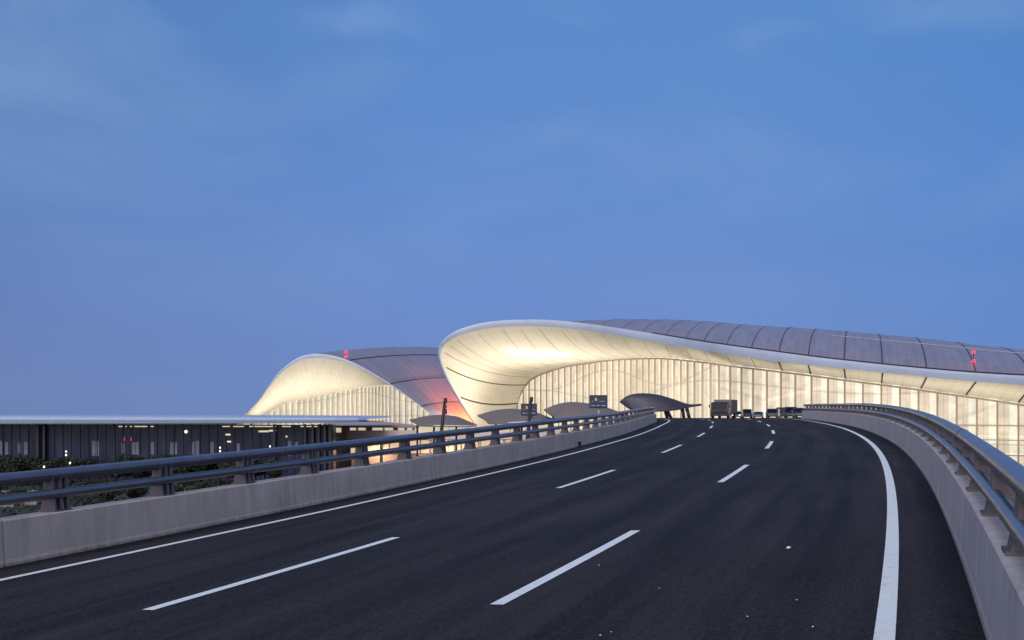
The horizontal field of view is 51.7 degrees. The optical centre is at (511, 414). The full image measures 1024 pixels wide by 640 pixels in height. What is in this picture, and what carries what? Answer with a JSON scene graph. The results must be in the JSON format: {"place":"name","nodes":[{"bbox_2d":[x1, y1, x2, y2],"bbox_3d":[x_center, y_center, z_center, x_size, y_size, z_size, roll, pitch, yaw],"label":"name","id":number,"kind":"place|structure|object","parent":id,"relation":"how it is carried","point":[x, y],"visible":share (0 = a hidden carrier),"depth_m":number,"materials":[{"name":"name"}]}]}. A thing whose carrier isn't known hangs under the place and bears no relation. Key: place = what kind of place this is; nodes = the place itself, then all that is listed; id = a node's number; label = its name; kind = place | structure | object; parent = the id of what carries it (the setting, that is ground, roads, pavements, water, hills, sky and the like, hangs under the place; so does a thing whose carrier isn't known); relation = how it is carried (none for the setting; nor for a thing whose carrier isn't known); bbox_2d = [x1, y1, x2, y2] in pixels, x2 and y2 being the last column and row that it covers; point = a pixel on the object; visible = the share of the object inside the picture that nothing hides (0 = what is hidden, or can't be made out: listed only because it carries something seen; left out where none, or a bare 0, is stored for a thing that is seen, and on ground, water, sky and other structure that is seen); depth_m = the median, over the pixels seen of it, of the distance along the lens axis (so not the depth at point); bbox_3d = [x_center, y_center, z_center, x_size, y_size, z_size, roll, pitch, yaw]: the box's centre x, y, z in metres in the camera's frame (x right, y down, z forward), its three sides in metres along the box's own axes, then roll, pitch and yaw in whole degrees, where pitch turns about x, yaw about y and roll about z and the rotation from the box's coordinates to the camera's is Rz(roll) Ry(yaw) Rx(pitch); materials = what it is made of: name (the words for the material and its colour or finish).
{"place":"outdoors","nodes":[
{"label":"outdoors","id":0,"kind":"place"},
{"bbox_2d":[0,423,338,516],"bbox_3d":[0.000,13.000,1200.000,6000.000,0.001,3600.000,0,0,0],"label":"ground","id":1,"kind":"structure","parent":0,"point":[25,508],"depth_m":191.50,"materials":[{"name":"grey concrete"}]},
{"bbox_2d":[0,463,10,471],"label":"garden tree","id":2,"kind":"object","parent":1,"relation":"on","point":[1,465],"visible":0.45,"depth_m":191.50,"materials":[{"name":"green plant"}]},
{"bbox_2d":[0,464,19,472],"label":"garden tree","id":3,"kind":"object","parent":1,"relation":"on","point":[14,468],"visible":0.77,"depth_m":191.47,"materials":[{"name":"green plant"}]},
{"bbox_2d":[7,487,27,508],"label":"garden tree","id":4,"kind":"object","parent":1,"relation":"on","point":[19,490],"visible":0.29,"depth_m":146.26,"materials":[{"name":"green plant"}]},
{"bbox_2d":[0,454,35,470],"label":"garden tree","id":5,"kind":"object","parent":1,"relation":"on","point":[8,459],"visible":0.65,"depth_m":195.17,"materials":[{"name":"green plant"}]},
{"bbox_2d":[12,456,41,484],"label":"garden tree","id":6,"kind":"object","parent":1,"relation":"on","point":[30,466],"visible":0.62,"depth_m":194.30,"materials":[{"name":"green plant"}]},
{"bbox_2d":[21,456,45,470],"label":"garden tree","id":7,"kind":"object","parent":1,"relation":"on","point":[39,459],"visible":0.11,"depth_m":199.96,"materials":[{"name":"green plant"}]},
{"bbox_2d":[33,460,61,469],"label":"garden tree","id":8,"kind":"object","parent":1,"relation":"on","point":[51,464],"visible":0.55,"depth_m":193.00,"materials":[{"name":"green plant"}]},
{"bbox_2d":[47,458,65,464],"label":"garden tree","id":9,"kind":"object","parent":1,"relation":"on","point":[58,461],"visible":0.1,"depth_m":198.21,"materials":[{"name":"green plant"}]},
{"bbox_2d":[57,457,81,482],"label":"garden tree","id":10,"kind":"object","parent":1,"relation":"on","point":[73,459],"visible":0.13,"depth_m":198.88,"materials":[{"name":"green plant"}]},
{"bbox_2d":[69,481,89,505],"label":"garden tree","id":11,"kind":"object","parent":1,"relation":"on","point":[79,483],"visible":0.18,"depth_m":149.38,"materials":[{"name":"green plant"}]},
{"bbox_2d":[63,457,97,480],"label":"garden tree","id":12,"kind":"object","parent":1,"relation":"on","point":[79,462],"visible":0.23,"depth_m":190.95,"materials":[{"name":"green plant"}]},
{"bbox_2d":[0,484,184,506],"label":"paved kerbs","id":13,"kind":"structure","parent":1,"relation":"on","point":[29,503],"depth_m":152.60,"materials":[{"name":"grey concrete"}]},
{"bbox_2d":[88,460,112,482],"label":"garden tree","id":14,"kind":"object","parent":1,"relation":"on","point":[98,462],"visible":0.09,"depth_m":191.79,"materials":[{"name":"green plant"}]},
{"bbox_2d":[96,490,123,501],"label":"garden tree","id":15,"kind":"object","parent":1,"relation":"on","point":[107,496],"visible":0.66,"depth_m":145.40,"materials":[{"name":"green plant"}]},
{"bbox_2d":[0,479,232,517],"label":"shrub cover","id":16,"kind":"object","parent":1,"relation":"on","point":[86,502],"visible":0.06,"depth_m":160.73,"materials":[{"name":"green plant"}]},
{"bbox_2d":[107,460,129,481],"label":"garden tree","id":17,"kind":"object","parent":1,"relation":"on","point":[116,476],"visible":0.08,"depth_m":191.52,"materials":[{"name":"green plant"}]},
{"bbox_2d":[121,459,139,479],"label":"garden tree","id":18,"kind":"object","parent":1,"relation":"on","point":[128,475],"visible":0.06,"depth_m":192.13,"materials":[{"name":"green plant"}]},
{"bbox_2d":[116,454,145,478],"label":"garden tree","id":19,"kind":"object","parent":1,"relation":"on","point":[128,458],"visible":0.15,"depth_m":200.10,"materials":[{"name":"green plant"}]},
{"bbox_2d":[124,487,147,498],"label":"garden tree","id":20,"kind":"object","parent":1,"relation":"on","point":[136,493],"visible":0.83,"depth_m":151.70,"materials":[{"name":"green plant"}]},
{"bbox_2d":[131,471,151,478],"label":"garden tree","id":21,"kind":"object","parent":1,"relation":"on","point":[141,475],"visible":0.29,"depth_m":192.09,"materials":[{"name":"green plant"}]},
{"bbox_2d":[147,454,173,459],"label":"garden tree","id":22,"kind":"object","parent":1,"relation":"on","point":[160,456],"visible":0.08,"depth_m":190.52,"materials":[{"name":"green plant"}]},
{"bbox_2d":[174,484,184,492],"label":"garden tree","id":23,"kind":"object","parent":1,"relation":"on","point":[178,489],"visible":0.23,"depth_m":147.73,"materials":[{"name":"green plant"}]},
{"bbox_2d":[172,466,190,474],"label":"garden tree","id":24,"kind":"object","parent":1,"relation":"on","point":[181,470],"visible":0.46,"depth_m":190.24,"materials":[{"name":"green plant"}]},
{"bbox_2d":[183,466,200,483],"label":"garden tree","id":25,"kind":"object","parent":1,"relation":"on","point":[195,468],"visible":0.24,"depth_m":193.38,"materials":[{"name":"green plant"}]},
{"bbox_2d":[178,454,207,483],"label":"garden tree","id":26,"kind":"object","parent":1,"relation":"on","point":[201,467],"visible":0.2,"depth_m":195.59,"materials":[{"name":"green plant"}]},
{"bbox_2d":[186,481,217,490],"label":"garden tree","id":27,"kind":"object","parent":1,"relation":"on","point":[201,485],"visible":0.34,"depth_m":148.78,"materials":[{"name":"green plant"}]},
{"bbox_2d":[203,464,218,480],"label":"garden tree","id":28,"kind":"object","parent":1,"relation":"on","point":[209,468],"visible":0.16,"depth_m":197.86,"materials":[{"name":"green plant"}]},
{"bbox_2d":[209,463,221,483],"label":"garden tree","id":29,"kind":"object","parent":1,"relation":"on","point":[214,466],"visible":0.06,"depth_m":197.78,"materials":[{"name":"green plant"}]},
{"bbox_2d":[219,461,235,484],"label":"garden tree","id":30,"kind":"object","parent":1,"relation":"on","point":[225,465],"visible":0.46,"depth_m":190.11,"materials":[{"name":"green plant"}]},
{"bbox_2d":[253,459,260,474],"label":"garden tree","id":31,"kind":"object","parent":1,"relation":"on","point":[256,462],"visible":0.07,"depth_m":192.56,"materials":[{"name":"green plant"}]},
{"bbox_2d":[254,461,265,480],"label":"garden tree","id":32,"kind":"object","parent":1,"relation":"on","point":[258,474],"visible":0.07,"depth_m":196.77,"materials":[{"name":"green plant"}]},
{"bbox_2d":[260,459,277,479],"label":"garden tree","id":33,"kind":"object","parent":1,"relation":"on","point":[271,460],"visible":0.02,"depth_m":199.42,"materials":[{"name":"green plant"}]},
{"bbox_2d":[260,461,284,477],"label":"garden tree","id":34,"kind":"object","parent":1,"relation":"on","point":[275,473],"visible":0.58,"depth_m":194.24,"materials":[{"name":"green plant"}]},
{"bbox_2d":[236,347,472,429],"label":"terminal wing","id":35,"kind":"structure","parent":1,"relation":"on","point":[404,385],"depth_m":462.20,"materials":[{"name":"white metal"}]},
{"bbox_2d":[410,415,476,456],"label":"leaf canopy","id":36,"kind":"object","parent":1,"relation":"on","point":[431,423],"visible":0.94,"depth_m":197.97,"materials":[{"name":"metal"}]},
{"bbox_2d":[440,398,446,430],"bbox_3d":[-4.827,5.998,64.000,1.797,14.032,0.420,0,0,0],"label":"camera pole","id":37,"kind":"object","parent":1,"relation":"on","point":[444,411],"visible":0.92,"depth_m":63.91,"materials":[{"name":"metal"}]},
{"bbox_2d":[347,430,571,466],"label":"arrivals podium","id":38,"kind":"object","parent":1,"relation":"on","point":[357,434],"visible":0.1,"depth_m":243.35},
{"bbox_2d":[368,445,376,450],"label":"window","id":39,"kind":"structure","parent":38,"relation":"in","point":[370,448],"depth_m":245.76,"materials":[{"name":"yellow glass"}]},
{"bbox_2d":[390,443,398,447],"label":"window","id":40,"kind":"structure","parent":38,"relation":"in","point":[393,445],"depth_m":245.76,"materials":[{"name":"beige glass"}]},
{"bbox_2d":[410,440,419,452],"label":"window","id":41,"kind":"structure","parent":38,"relation":"in","point":[411,442],"depth_m":245.76,"materials":[{"name":"beige glass"}]},
{"bbox_2d":[421,440,428,452],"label":"window","id":42,"kind":"structure","parent":38,"relation":"in","point":[422,441],"depth_m":245.76,"materials":[{"name":"beige glass"}]},
{"bbox_2d":[449,440,459,451],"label":"window","id":43,"kind":"structure","parent":38,"relation":"in","point":[451,448],"depth_m":245.76,"materials":[{"name":"yellow glass"}]},
{"bbox_2d":[481,440,489,445],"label":"window","id":44,"kind":"structure","parent":38,"relation":"in","point":[483,443],"depth_m":245.76,"materials":[{"name":"beige glass"}]},
{"bbox_2d":[477,409,552,439],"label":"leaf canopy","id":45,"kind":"object","parent":1,"relation":"on","point":[502,416],"visible":0.59,"depth_m":193.51,"materials":[{"name":"metal"}]},
{"bbox_2d":[521,404,536,438],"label":"road sign","id":46,"kind":"object","parent":1,"relation":"on","point":[524,409],"visible":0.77,"depth_m":117.89,"materials":[{"name":"metal"}]},
{"bbox_2d":[525,397,532,438],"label":"camera pole","id":47,"kind":"object","parent":1,"relation":"on","point":[530,415],"visible":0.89,"depth_m":65.91,"materials":[{"name":"metal"}]},
{"bbox_2d":[544,402,624,419],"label":"leaf canopy","id":48,"kind":"object","parent":1,"relation":"on","point":[566,409],"visible":0.68,"depth_m":189.53,"materials":[{"name":"metal"}]},
{"bbox_2d":[589,395,606,425],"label":"road sign","id":49,"kind":"object","parent":1,"relation":"on","point":[598,402],"visible":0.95,"depth_m":119.89,"materials":[{"name":"metal"}]},
{"bbox_2d":[438,319,1023,465],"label":"terminal building","id":50,"kind":"structure","parent":1,"relation":"on","point":[491,366],"depth_m":288.73,"materials":[{"name":"grey metal"}]},
{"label":"viaduct deck","id":51,"kind":"structure","parent":1,"relation":"on","visible":0},
{"bbox_2d":[0,407,656,567],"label":"concrete barrier","id":52,"kind":"object","parent":51,"relation":"on","point":[57,525],"visible":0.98,"depth_m":21.40,"materials":[{"name":"concrete"}]},
{"bbox_2d":[801,403,1023,639],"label":"concrete barrier","id":53,"kind":"object","parent":51,"relation":"on","point":[976,483],"visible":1,"depth_m":11.49,"materials":[{"name":"concrete"}]},
{"bbox_2d":[0,414,389,479],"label":"glass building","id":54,"kind":"structure","parent":0,"point":[113,442],"depth_m":212.00,"materials":[{"name":"glass"}]},
{"bbox_2d":[323,420,418,467],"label":"pavilion","id":55,"kind":"structure","parent":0,"point":[342,429],"depth_m":258.00,"materials":[{"name":"beige metal"}]},
{"bbox_2d":[0,417,985,639],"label":"road","id":56,"kind":"structure","parent":0,"point":[703,553],"depth_m":13.98,"materials":[{"name":"black asphalt"}]},
{"bbox_2d":[0,419,669,580],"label":"edge line","id":57,"kind":"object","parent":56,"relation":"on","point":[284,519],"visible":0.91,"depth_m":20.02,"materials":[{"name":"paint"}]},
{"bbox_2d":[142,422,713,609],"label":"lane dashes","id":58,"kind":"object","parent":56,"relation":"on","point":[250,579],"visible":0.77,"depth_m":13.87,"materials":[{"name":"paint"}]},
{"bbox_2d":[491,418,774,604],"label":"lane dashes","id":59,"kind":"object","parent":56,"relation":"on","point":[530,586],"visible":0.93,"depth_m":13.23,"materials":[{"name":"paint"}]},
{"bbox_2d":[620,393,701,417],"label":"leaf canopy","id":60,"kind":"object","parent":56,"relation":"on","point":[664,404],"visible":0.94,"depth_m":226.61,"materials":[{"name":"grey metal"}]},
{"bbox_2d":[709,399,736,418],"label":"box truck","id":61,"kind":"object","parent":56,"relation":"on","point":[720,408],"visible":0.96,"depth_m":148.83,"materials":[{"name":"grey metal"}]},
{"bbox_2d":[731,411,741,417],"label":"parked car","id":62,"kind":"object","parent":56,"relation":"on","point":[738,413],"visible":0.77,"depth_m":203.57,"materials":[{"name":"black paint"}]},
{"bbox_2d":[742,409,752,417],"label":"parked car","id":63,"kind":"object","parent":56,"relation":"on","point":[746,412],"visible":0.88,"depth_m":213.34,"materials":[{"name":"grey paint"}]},
{"bbox_2d":[752,412,763,417],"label":"parked car","id":64,"kind":"object","parent":56,"relation":"on","point":[757,414],"visible":0.94,"depth_m":208.52,"materials":[{"name":"blue paint"}]},
{"bbox_2d":[765,409,779,417],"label":"parked car","id":65,"kind":"object","parent":56,"relation":"on","point":[772,413],"visible":0.91,"depth_m":170.34,"materials":[{"name":"black paint"}]},
{"bbox_2d":[775,407,784,417],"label":"parked car","id":66,"kind":"object","parent":56,"relation":"on","point":[782,409],"visible":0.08,"depth_m":180.48,"materials":[{"name":"grey paint"}]},
{"bbox_2d":[783,407,797,416],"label":"parked car","id":67,"kind":"object","parent":56,"relation":"on","point":[788,412],"visible":0.55,"depth_m":164.43,"materials":[{"name":"black paint"}]},
{"bbox_2d":[791,408,804,416],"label":"parked car","id":68,"kind":"object","parent":56,"relation":"on","point":[796,411],"visible":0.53,"depth_m":148.92,"materials":[{"name":"blue paint"}]},
{"bbox_2d":[786,418,898,639],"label":"edge line","id":69,"kind":"object","parent":56,"relation":"on","point":[885,626],"visible":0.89,"depth_m":11.92,"materials":[{"name":"paint"}]},
{"bbox_2d":[0,0,1023,414],"label":"sky","id":70,"kind":"structure","parent":0,"point":[200,199],"materials":[{"name":"blue"}]}
]}

